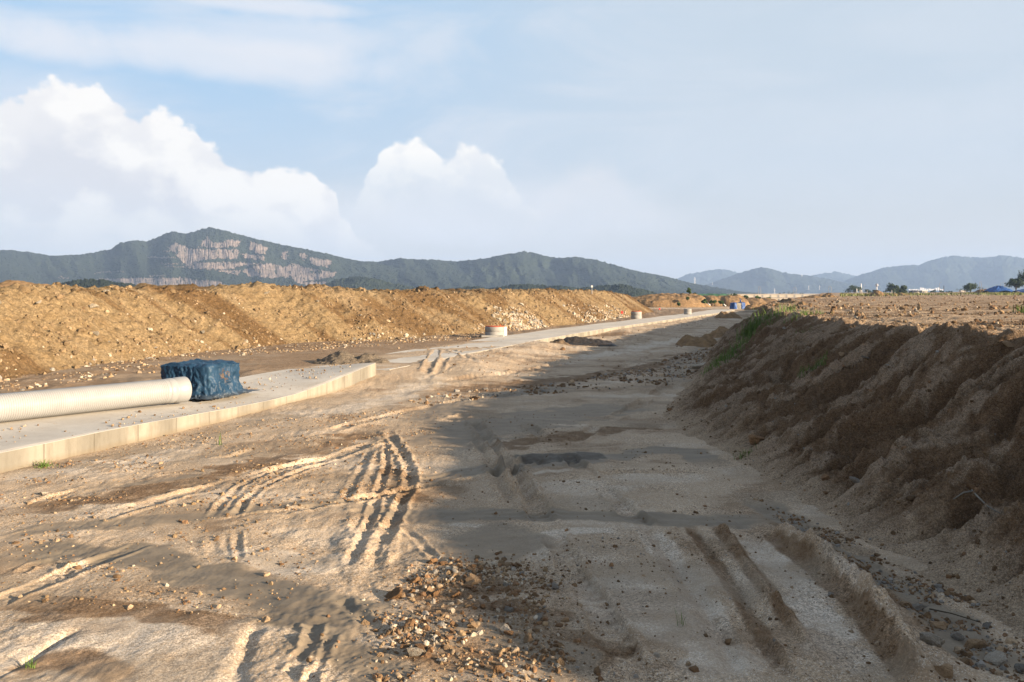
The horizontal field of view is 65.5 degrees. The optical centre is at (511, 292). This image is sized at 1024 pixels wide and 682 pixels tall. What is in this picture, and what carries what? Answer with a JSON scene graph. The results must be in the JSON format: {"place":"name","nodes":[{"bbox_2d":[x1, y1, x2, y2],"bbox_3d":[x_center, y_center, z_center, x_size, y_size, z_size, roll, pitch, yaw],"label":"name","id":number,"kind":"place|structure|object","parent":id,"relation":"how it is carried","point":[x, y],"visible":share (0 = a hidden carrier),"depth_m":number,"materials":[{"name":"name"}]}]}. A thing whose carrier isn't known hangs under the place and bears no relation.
{"place":"outdoors","nodes":[
{"label":"outdoors","id":0,"kind":"place"},
{"bbox_2d":[61,278,135,287],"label":"wooded knoll","id":1,"kind":"structure","parent":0,"point":[86,283],"depth_m":375.87,"materials":[{"name":"plant"}]},
{"bbox_2d":[0,227,413,286],"bbox_3d":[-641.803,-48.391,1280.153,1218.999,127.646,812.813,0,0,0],"label":"quarry hill","id":2,"kind":"structure","parent":0,"point":[208,256],"depth_m":1236.01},
{"bbox_2d":[0,410,434,621],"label":"gravel","id":3,"kind":"structure","parent":0,"point":[264,619],"depth_m":9.65,"materials":[{"name":"gravel"}]},
{"bbox_2d":[326,276,414,289],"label":"wooded knoll","id":4,"kind":"structure","parent":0,"point":[356,282],"depth_m":778.14,"materials":[{"name":"plant"}]},
{"bbox_2d":[0,293,1023,681],"bbox_3d":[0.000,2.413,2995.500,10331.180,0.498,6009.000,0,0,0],"label":"ground","id":5,"kind":"structure","parent":0,"point":[70,637],"depth_m":7.97,"materials":[{"name":"soil"}]},
{"bbox_2d":[0,280,49,286],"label":"earth mound","id":6,"kind":"object","parent":5,"relation":"on","point":[6,283],"visible":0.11,"depth_m":44.91,"materials":[{"name":"soil"}]},
{"bbox_2d":[18,653,36,669],"bbox_3d":[-3.213,2.465,5.298,0.130,0.106,0.108,0,0,45],"label":"grass tuft","id":7,"kind":"object","parent":5,"relation":"on","point":[31,665],"visible":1,"depth_m":5.31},
{"bbox_2d":[33,459,57,468],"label":"grass tuft","id":8,"kind":"object","parent":5,"relation":"on","point":[43,465],"visible":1,"depth_m":11.41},
{"bbox_2d":[0,363,375,472],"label":"concrete slab","id":9,"kind":"structure","parent":5,"relation":"on","point":[52,439],"depth_m":14.36,"materials":[{"name":"concrete"}]},
{"bbox_2d":[0,376,191,422],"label":"drainage pipe","id":10,"kind":"object","parent":9,"relation":"on","point":[23,405],"visible":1,"depth_m":14.51,"materials":[{"name":"white plastic"}]},
{"bbox_2d":[0,361,363,441],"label":"gravel","id":11,"kind":"structure","parent":9,"relation":"on","point":[128,416],"depth_m":16.62,"materials":[{"name":"gravel"}]},
{"bbox_2d":[160,358,257,399],"bbox_3d":[-6.716,1.841,17.405,1.729,0.748,1.891,0,0,16],"label":"tarp bundle","id":12,"kind":"object","parent":9,"relation":"on","point":[214,379],"visible":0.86,"depth_m":16.80,"materials":[{"name":"blue plastic"}]},
{"bbox_2d":[0,332,482,390],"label":"gravel","id":13,"kind":"structure","parent":5,"relation":"on","point":[183,355],"depth_m":29.52,"materials":[{"name":"gravel"}]},
{"bbox_2d":[0,281,653,378],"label":"earth berm","id":14,"kind":"structure","parent":5,"relation":"on","point":[33,354],"depth_m":34.24,"materials":[{"name":"soil"}]},
{"bbox_2d":[18,284,30,292],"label":"boulder","id":15,"kind":"object","parent":14,"relation":"on","point":[23,288],"visible":1,"depth_m":25.79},
{"bbox_2d":[89,303,99,307],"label":"boulder","id":16,"kind":"object","parent":14,"relation":"on","point":[91,305],"visible":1,"depth_m":27.60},
{"bbox_2d":[0,282,612,381],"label":"rubble","id":17,"kind":"object","parent":14,"relation":"on","point":[65,342],"visible":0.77,"depth_m":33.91,"materials":[{"name":"stone"}]},
{"bbox_2d":[486,303,548,330],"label":"rubble","id":18,"kind":"object","parent":14,"relation":"on","point":[515,324],"visible":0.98,"depth_m":49.61,"materials":[{"name":"stone"}]},
{"bbox_2d":[563,304,629,322],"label":"rubble","id":19,"kind":"object","parent":14,"relation":"on","point":[606,313],"visible":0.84,"depth_m":66.03,"materials":[{"name":"stone"}]},
{"bbox_2d":[313,350,389,364],"bbox_3d":[-5.134,2.105,25.400,2.802,0.551,2.000,0,0,0],"label":"gravel heap","id":20,"kind":"object","parent":5,"relation":"on","point":[339,357],"visible":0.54,"depth_m":25.12,"materials":[{"name":"gravel"}]},
{"bbox_2d":[361,619,370,624],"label":"stone","id":21,"kind":"object","parent":5,"relation":"on","point":[364,622],"visible":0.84,"depth_m":6.01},
{"bbox_2d":[386,586,402,599],"bbox_3d":[-0.963,2.504,6.550,0.161,0.122,0.163,-20,11,-37],"label":"stone","id":22,"kind":"object","parent":5,"relation":"on","point":[395,593],"visible":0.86,"depth_m":6.52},
{"bbox_2d":[403,626,413,632],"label":"stone","id":23,"kind":"object","parent":5,"relation":"on","point":[407,628],"visible":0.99,"depth_m":5.83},
{"bbox_2d":[403,618,415,628],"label":"stone","id":24,"kind":"object","parent":5,"relation":"on","point":[410,622],"visible":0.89,"depth_m":5.90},
{"bbox_2d":[409,577,419,582],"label":"stone","id":25,"kind":"object","parent":5,"relation":"on","point":[415,580],"visible":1,"depth_m":6.88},
{"bbox_2d":[406,647,423,656],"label":"stone","id":26,"kind":"object","parent":5,"relation":"on","point":[413,651],"visible":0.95,"depth_m":5.43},
{"bbox_2d":[414,643,426,649],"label":"stone","id":27,"kind":"object","parent":5,"relation":"on","point":[421,646],"visible":0.68,"depth_m":5.54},
{"bbox_2d":[428,558,437,563],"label":"stone","id":28,"kind":"object","parent":5,"relation":"on","point":[433,560],"visible":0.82,"depth_m":7.38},
{"bbox_2d":[431,591,438,596],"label":"stone","id":29,"kind":"object","parent":5,"relation":"on","point":[434,593],"visible":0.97,"depth_m":6.57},
{"bbox_2d":[436,657,446,662],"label":"stone","id":30,"kind":"object","parent":5,"relation":"on","point":[443,659],"visible":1,"depth_m":5.37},
{"bbox_2d":[444,644,452,650],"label":"stone","id":31,"kind":"object","parent":5,"relation":"on","point":[447,647],"visible":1,"depth_m":5.55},
{"bbox_2d":[450,591,459,597],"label":"stone","id":32,"kind":"object","parent":5,"relation":"on","point":[455,594],"visible":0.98,"depth_m":6.53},
{"bbox_2d":[449,573,460,577],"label":"stone","id":33,"kind":"object","parent":5,"relation":"on","point":[455,575],"visible":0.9,"depth_m":6.96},
{"bbox_2d":[467,621,477,627],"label":"stone","id":34,"kind":"object","parent":5,"relation":"on","point":[472,624],"visible":1,"depth_m":5.88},
{"bbox_2d":[465,573,481,584],"bbox_3d":[-0.338,2.498,6.861,0.142,0.120,0.147,26,12,6],"label":"stone","id":35,"kind":"object","parent":5,"relation":"on","point":[471,579],"visible":0.77,"depth_m":6.83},
{"bbox_2d":[306,545,687,681],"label":"rubble","id":36,"kind":"object","parent":5,"relation":"on","point":[393,629],"visible":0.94,"depth_m":5.94,"materials":[{"name":"stone"}]},
{"bbox_2d":[523,632,533,642],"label":"stone","id":37,"kind":"object","parent":36,"relation":"on","point":[528,637],"visible":1,"depth_m":5.66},
{"bbox_2d":[536,612,543,620],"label":"stone","id":38,"kind":"object","parent":36,"relation":"on","point":[539,614],"visible":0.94,"depth_m":6.05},
{"bbox_2d":[493,665,505,672],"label":"stone","id":39,"kind":"object","parent":5,"relation":"on","point":[499,668],"visible":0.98,"depth_m":5.21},
{"bbox_2d":[500,624,510,631],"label":"stone","id":40,"kind":"object","parent":5,"relation":"on","point":[504,627],"visible":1,"depth_m":5.82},
{"bbox_2d":[502,585,510,591],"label":"stone","id":41,"kind":"object","parent":5,"relation":"on","point":[507,588],"visible":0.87,"depth_m":6.62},
{"bbox_2d":[503,630,512,635],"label":"stone","id":42,"kind":"object","parent":5,"relation":"on","point":[507,632],"visible":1,"depth_m":5.76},
{"bbox_2d":[504,606,513,612],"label":"stone","id":43,"kind":"object","parent":5,"relation":"on","point":[508,608],"visible":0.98,"depth_m":6.18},
{"bbox_2d":[315,309,734,370],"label":"concrete slab","id":44,"kind":"structure","parent":5,"relation":"on","point":[549,335],"depth_m":42.44,"materials":[{"name":"concrete"}]},
{"bbox_2d":[481,324,504,337],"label":"manhole ring","id":45,"kind":"object","parent":44,"relation":"on","point":[494,331],"visible":0.89,"depth_m":40.15,"materials":[{"name":"concrete"}]},
{"bbox_2d":[631,310,641,318],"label":"manhole ring","id":46,"kind":"object","parent":44,"relation":"on","point":[636,314],"visible":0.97,"depth_m":68.60,"materials":[{"name":"concrete"}]},
{"bbox_2d":[684,309,691,313],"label":"manhole ring","id":47,"kind":"object","parent":44,"relation":"on","point":[687,311],"visible":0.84,"depth_m":82.68,"materials":[{"name":"concrete"}]},
{"bbox_2d":[523,664,530,669],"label":"stone","id":48,"kind":"object","parent":5,"relation":"on","point":[526,666],"visible":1,"depth_m":5.26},
{"bbox_2d":[552,582,558,589],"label":"stone","id":49,"kind":"object","parent":5,"relation":"on","point":[555,586],"visible":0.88,"depth_m":6.68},
{"bbox_2d":[550,339,569,344],"bbox_3d":[2.187,2.361,37.200,1.465,0.438,1.200,0,0,0],"label":"spoil heap","id":50,"kind":"object","parent":5,"relation":"on","point":[560,341],"visible":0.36,"depth_m":37.00,"materials":[{"name":"soil"}]},
{"bbox_2d":[393,313,728,378],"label":"gravel","id":51,"kind":"structure","parent":5,"relation":"on","point":[573,345],"depth_m":33.04,"materials":[{"name":"gravel"}]},
{"bbox_2d":[556,657,565,665],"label":"stone","id":52,"kind":"object","parent":5,"relation":"on","point":[560,661],"visible":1,"depth_m":5.29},
{"bbox_2d":[408,344,716,405],"bbox_3d":[5.180,2.357,26.921,4.240,0.550,23.488,0,0,32],"label":"rubble","id":53,"kind":"object","parent":5,"relation":"on","point":[624,377],"visible":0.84,"depth_m":22.94,"materials":[{"name":"stone"}]},
{"bbox_2d":[567,656,575,661],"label":"stone","id":54,"kind":"object","parent":5,"relation":"on","point":[570,659],"visible":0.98,"depth_m":5.36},
{"bbox_2d":[563,336,616,345],"bbox_3d":[3.501,2.268,38.000,2.879,0.424,1.800,0,0,0],"label":"mud heap","id":55,"kind":"object","parent":5,"relation":"on","point":[577,340],"visible":0.81,"depth_m":37.53,"materials":[{"name":"soil"}]},
{"bbox_2d":[633,293,711,307],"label":"earth mound","id":56,"kind":"object","parent":5,"relation":"on","point":[666,300],"visible":0.73,"depth_m":127.73,"materials":[{"name":"soil"}]},
{"bbox_2d":[672,608,685,625],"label":"grass tuft","id":57,"kind":"object","parent":5,"relation":"on","point":[682,621],"visible":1,"depth_m":5.92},
{"bbox_2d":[688,665,699,672],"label":"stone","id":58,"kind":"object","parent":5,"relation":"on","point":[695,668],"visible":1,"depth_m":5.24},
{"bbox_2d":[676,333,717,347],"bbox_3d":[8.855,2.254,38.000,2.073,0.652,3.200,0,0,0],"label":"spoil heap","id":59,"kind":"object","parent":5,"relation":"on","point":[706,340],"visible":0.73,"depth_m":37.42,"materials":[{"name":"soil"}]},
{"bbox_2d":[710,326,729,337],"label":"spoil heap","id":60,"kind":"object","parent":5,"relation":"on","point":[719,331],"visible":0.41,"depth_m":44.49,"materials":[{"name":"soil"}]},
{"bbox_2d":[703,294,749,306],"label":"earth mound","id":61,"kind":"object","parent":5,"relation":"on","point":[728,299],"visible":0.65,"depth_m":136.30,"materials":[{"name":"soil"}]},
{"bbox_2d":[714,311,742,318],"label":"spoil heap","id":62,"kind":"object","parent":5,"relation":"on","point":[725,314],"visible":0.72,"depth_m":77.35,"materials":[{"name":"soil"}]},
{"bbox_2d":[699,327,758,374],"bbox_3d":[6.345,1.743,23.011,1.331,1.552,5.152,0,0,28],"label":"grass tuft","id":63,"kind":"object","parent":5,"relation":"on","point":[724,356],"visible":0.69,"depth_m":22.59,"materials":[{"name":"plant"}]},
{"bbox_2d":[730,299,744,308],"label":"wrapped generator","id":64,"kind":"object","parent":5,"relation":"on","point":[738,305],"visible":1,"depth_m":107.61,"materials":[{"name":"plastic"}]},
{"bbox_2d":[733,443,755,459],"bbox_3d":[3.489,2.354,11.921,0.390,0.296,0.406,0,0,0],"label":"grass tuft","id":65,"kind":"object","parent":5,"relation":"on","point":[741,456],"visible":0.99,"depth_m":11.88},
{"bbox_2d":[740,303,766,309],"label":"rubble ridge","id":66,"kind":"structure","parent":5,"relation":"on","point":[758,306],"depth_m":104.47,"materials":[{"name":"soil"}]},
{"bbox_2d":[745,297,777,304],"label":"earth mound","id":67,"kind":"object","parent":5,"relation":"on","point":[752,300],"visible":0.49,"depth_m":162.07,"materials":[{"name":"soil"}]},
{"bbox_2d":[748,495,1023,681],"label":"gravel","id":68,"kind":"structure","parent":5,"relation":"on","point":[966,652],"depth_m":6.51,"materials":[{"name":"gravel"}]},
{"bbox_2d":[912,603,927,610],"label":"boulder","id":69,"kind":"object","parent":68,"relation":"on","point":[917,606],"visible":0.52,"depth_m":6.34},
{"bbox_2d":[900,601,909,605],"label":"stone","id":70,"kind":"object","parent":5,"relation":"on","point":[906,603],"visible":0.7,"depth_m":6.31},
{"bbox_2d":[919,632,944,647],"bbox_3d":[2.941,2.436,5.571,0.092,0.113,0.162,-4,4,-45],"label":"boulder","id":71,"kind":"object","parent":5,"relation":"on","point":[930,638],"visible":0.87,"depth_m":5.54,"materials":[{"name":"stone"}]},
{"bbox_2d":[933,663,952,678],"bbox_3d":[2.770,2.450,5.160,0.161,0.110,0.096,0,0,24],"label":"boulder","id":72,"kind":"object","parent":5,"relation":"on","point":[945,670],"visible":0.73,"depth_m":5.12,"materials":[{"name":"stone"}]},
{"bbox_2d":[929,608,978,621],"bbox_3d":[3.430,2.501,6.189,0.341,0.023,0.011,0,0,40],"label":"stick","id":73,"kind":"object","parent":5,"relation":"on","point":[951,613],"visible":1,"depth_m":6.20,"materials":[{"name":"wood"}]},
{"bbox_2d":[951,631,964,640],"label":"boulder","id":74,"kind":"object","parent":5,"relation":"on","point":[957,635],"visible":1,"depth_m":5.82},
{"bbox_2d":[964,638,988,648],"bbox_3d":[3.318,2.538,5.715,0.179,0.117,0.138,0,-14,-14],"label":"boulder","id":75,"kind":"object","parent":5,"relation":"on","point":[974,643],"visible":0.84,"depth_m":5.68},
{"bbox_2d":[982,622,990,628],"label":"stone","id":76,"kind":"object","parent":5,"relation":"on","point":[986,625],"visible":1,"depth_m":5.99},
{"bbox_2d":[984,650,1006,665],"bbox_3d":[3.318,2.514,5.449,0.153,0.080,0.121,-12,-2,-26],"label":"boulder","id":77,"kind":"object","parent":5,"relation":"on","point":[996,657],"visible":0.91,"depth_m":5.44,"materials":[{"name":"stone"}]},
{"bbox_2d":[1014,663,1023,673],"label":"boulder","id":78,"kind":"object","parent":5,"relation":"on","point":[1018,667],"visible":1,"depth_m":5.26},
{"bbox_2d":[0,0,1023,278],"label":"sky","id":79,"kind":"structure","parent":0,"point":[674,139],"materials":[{"name":"blue"}]},
{"bbox_2d":[346,411,729,550],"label":"gravel","id":80,"kind":"structure","parent":0,"point":[694,511],"depth_m":11.40,"materials":[{"name":"gravel"}]},
{"bbox_2d":[455,283,656,296],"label":"wooded knoll","id":81,"kind":"structure","parent":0,"point":[631,291],"depth_m":548.84,"materials":[{"name":"plant"}]},
{"bbox_2d":[365,251,763,293],"bbox_3d":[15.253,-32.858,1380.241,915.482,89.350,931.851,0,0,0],"label":"wooded hill","id":82,"kind":"structure","parent":0,"point":[523,267],"depth_m":1323.91,"materials":[{"name":"plant"}]},
{"bbox_2d":[678,269,736,284],"bbox_3d":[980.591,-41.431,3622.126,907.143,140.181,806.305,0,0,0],"label":"mountain","id":83,"kind":"structure","parent":0,"point":[707,277],"depth_m":3635.58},
{"bbox_2d":[491,510,1023,681],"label":"gravel","id":84,"kind":"structure","parent":0,"point":[728,640],"depth_m":6.26,"materials":[{"name":"gravel"}]},
{"bbox_2d":[707,267,871,293],"bbox_3d":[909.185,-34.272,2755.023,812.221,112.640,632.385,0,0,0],"label":"mountain","id":85,"kind":"structure","parent":0,"point":[768,280],"depth_m":2695.29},
{"bbox_2d":[633,292,1023,637],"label":"soil bank","id":86,"kind":"structure","parent":0,"point":[919,416],"depth_m":10.22,"materials":[{"name":"soil"}]},
{"bbox_2d":[691,362,705,368],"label":"boulder","id":87,"kind":"object","parent":86,"relation":"on","point":[697,366],"visible":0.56,"depth_m":25.15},
{"bbox_2d":[697,293,730,295],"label":"net cover","id":88,"kind":"object","parent":86,"relation":"on","point":[714,294],"visible":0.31,"depth_m":145.56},
{"bbox_2d":[734,304,771,342],"bbox_3d":[7.564,1.287,25.114,1.290,1.960,1.302,0,0,26],"label":"grass tuft","id":89,"kind":"object","parent":86,"relation":"on","point":[751,325],"visible":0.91,"depth_m":25.01,"materials":[{"name":"plant"}]},
{"bbox_2d":[748,434,764,444],"bbox_3d":[3.771,2.244,12.190,0.287,0.153,0.252,0,0,10],"label":"stone","id":90,"kind":"object","parent":86,"relation":"on","point":[754,439],"visible":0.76,"depth_m":12.12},
{"bbox_2d":[732,294,814,296],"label":"concrete wall","id":91,"kind":"structure","parent":86,"relation":"on","point":[777,295],"depth_m":329.80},
{"bbox_2d":[755,305,791,332],"bbox_3d":[8.014,1.149,24.343,1.372,1.632,0.969,0,0,17],"label":"grass tuft","id":92,"kind":"object","parent":86,"relation":"on","point":[772,316],"visible":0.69,"depth_m":24.47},
{"bbox_2d":[777,298,798,302],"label":"soil heap","id":93,"kind":"object","parent":86,"relation":"on","point":[788,300],"visible":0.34,"depth_m":49.69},
{"bbox_2d":[775,303,803,312],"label":"grass tuft","id":94,"kind":"object","parent":86,"relation":"on","point":[784,308],"visible":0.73,"depth_m":25.75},
{"bbox_2d":[787,303,803,309],"bbox_3d":[10.113,0.683,28.500,0.898,0.626,1.400,0,0,0],"label":"soil heap","id":95,"kind":"object","parent":86,"relation":"on","point":[797,307],"visible":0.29,"depth_m":28.29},
{"bbox_2d":[774,309,832,332],"bbox_3d":[8.904,0.930,23.679,1.354,1.019,5.344,0,0,28],"label":"grass tuft","id":96,"kind":"object","parent":86,"relation":"on","point":[811,312],"visible":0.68,"depth_m":22.18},
{"bbox_2d":[797,351,827,377],"bbox_3d":[5.133,1.361,13.504,0.531,0.904,0.435,0,0,0],"label":"grass tuft","id":97,"kind":"object","parent":86,"relation":"on","point":[818,361],"visible":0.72,"depth_m":13.55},
{"bbox_2d":[819,293,835,296],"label":"soil heap","id":98,"kind":"object","parent":86,"relation":"on","point":[828,295],"visible":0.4,"depth_m":97.39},
{"bbox_2d":[663,313,1023,615],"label":"clods","id":99,"kind":"object","parent":86,"relation":"on","point":[909,498],"visible":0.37,"depth_m":9.41,"materials":[{"name":"soil"}]},
{"bbox_2d":[843,285,861,292],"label":"tree","id":100,"kind":"object","parent":86,"relation":"on","point":[853,288],"visible":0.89,"depth_m":328.92,"materials":[{"name":"green plant"}]},
{"bbox_2d":[849,476,859,482],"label":"stone","id":101,"kind":"object","parent":86,"relation":"on","point":[854,479],"visible":0.99,"depth_m":9.22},
{"bbox_2d":[868,290,889,295],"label":"soil heap","id":102,"kind":"object","parent":86,"relation":"on","point":[877,292],"visible":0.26,"depth_m":117.33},
{"bbox_2d":[885,283,900,292],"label":"tree","id":103,"kind":"object","parent":86,"relation":"on","point":[893,287],"visible":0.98,"depth_m":249.43,"materials":[{"name":"green plant"}]},
{"bbox_2d":[767,295,1023,330],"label":"clods","id":104,"kind":"object","parent":86,"relation":"on","point":[857,313],"visible":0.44,"depth_m":27.50,"materials":[{"name":"soil"}]},
{"bbox_2d":[897,285,906,292],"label":"tree","id":105,"kind":"object","parent":86,"relation":"on","point":[902,288],"visible":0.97,"depth_m":249.36,"materials":[{"name":"green plant"}]},
{"bbox_2d":[929,621,948,629],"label":"boulder","id":106,"kind":"object","parent":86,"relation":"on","point":[941,625],"visible":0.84,"depth_m":6.02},
{"bbox_2d":[962,283,977,291],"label":"tree","id":107,"kind":"object","parent":86,"relation":"on","point":[969,286],"visible":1,"depth_m":239.32,"materials":[{"name":"green plant"}]},
{"bbox_2d":[966,483,975,489],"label":"stone","id":108,"kind":"object","parent":86,"relation":"on","point":[969,486],"visible":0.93,"depth_m":7.92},
{"bbox_2d":[953,489,1000,513],"bbox_3d":[4.536,1.998,7.664,0.217,0.114,0.487,0,0,-23],"label":"forked branch","id":109,"kind":"object","parent":86,"relation":"on","point":[977,496],"visible":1,"depth_m":7.82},
{"bbox_2d":[983,285,1012,292],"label":"sheeted stockpile","id":110,"kind":"object","parent":86,"relation":"on","point":[998,288],"visible":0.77,"depth_m":198.80,"materials":[{"name":"blue plastic"}]},
{"bbox_2d":[1002,340,1014,346],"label":"stone","id":111,"kind":"object","parent":86,"relation":"on","point":[1007,343],"visible":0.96,"depth_m":9.87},
{"bbox_2d":[1004,277,1023,290],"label":"tree","id":112,"kind":"object","parent":86,"relation":"on","point":[1016,283],"visible":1,"depth_m":204.86,"materials":[{"name":"green plant"}]},
{"bbox_2d":[1007,304,1023,312],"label":"grass tuft","id":113,"kind":"object","parent":86,"relation":"on","point":[1021,310],"visible":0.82,"depth_m":25.14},
{"bbox_2d":[1017,270,1023,286],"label":"tree","id":114,"kind":"object","parent":86,"relation":"on","point":[1019,276],"visible":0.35,"depth_m":210.57,"materials":[{"name":"green plant"}]},
{"bbox_2d":[812,271,855,281],"bbox_3d":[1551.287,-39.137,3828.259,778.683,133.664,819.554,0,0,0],"label":"mountain","id":115,"kind":"structure","parent":0,"point":[838,276],"depth_m":3852.24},
{"bbox_2d":[840,291,1023,296],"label":"field grass","id":116,"kind":"structure","parent":0,"point":[941,293],"depth_m":132.97,"materials":[{"name":"plant"}]},
{"bbox_2d":[843,255,1023,291],"bbox_3d":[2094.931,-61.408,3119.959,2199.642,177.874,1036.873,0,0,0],"label":"mountain","id":117,"kind":"structure","parent":0,"point":[953,273],"depth_m":3057.39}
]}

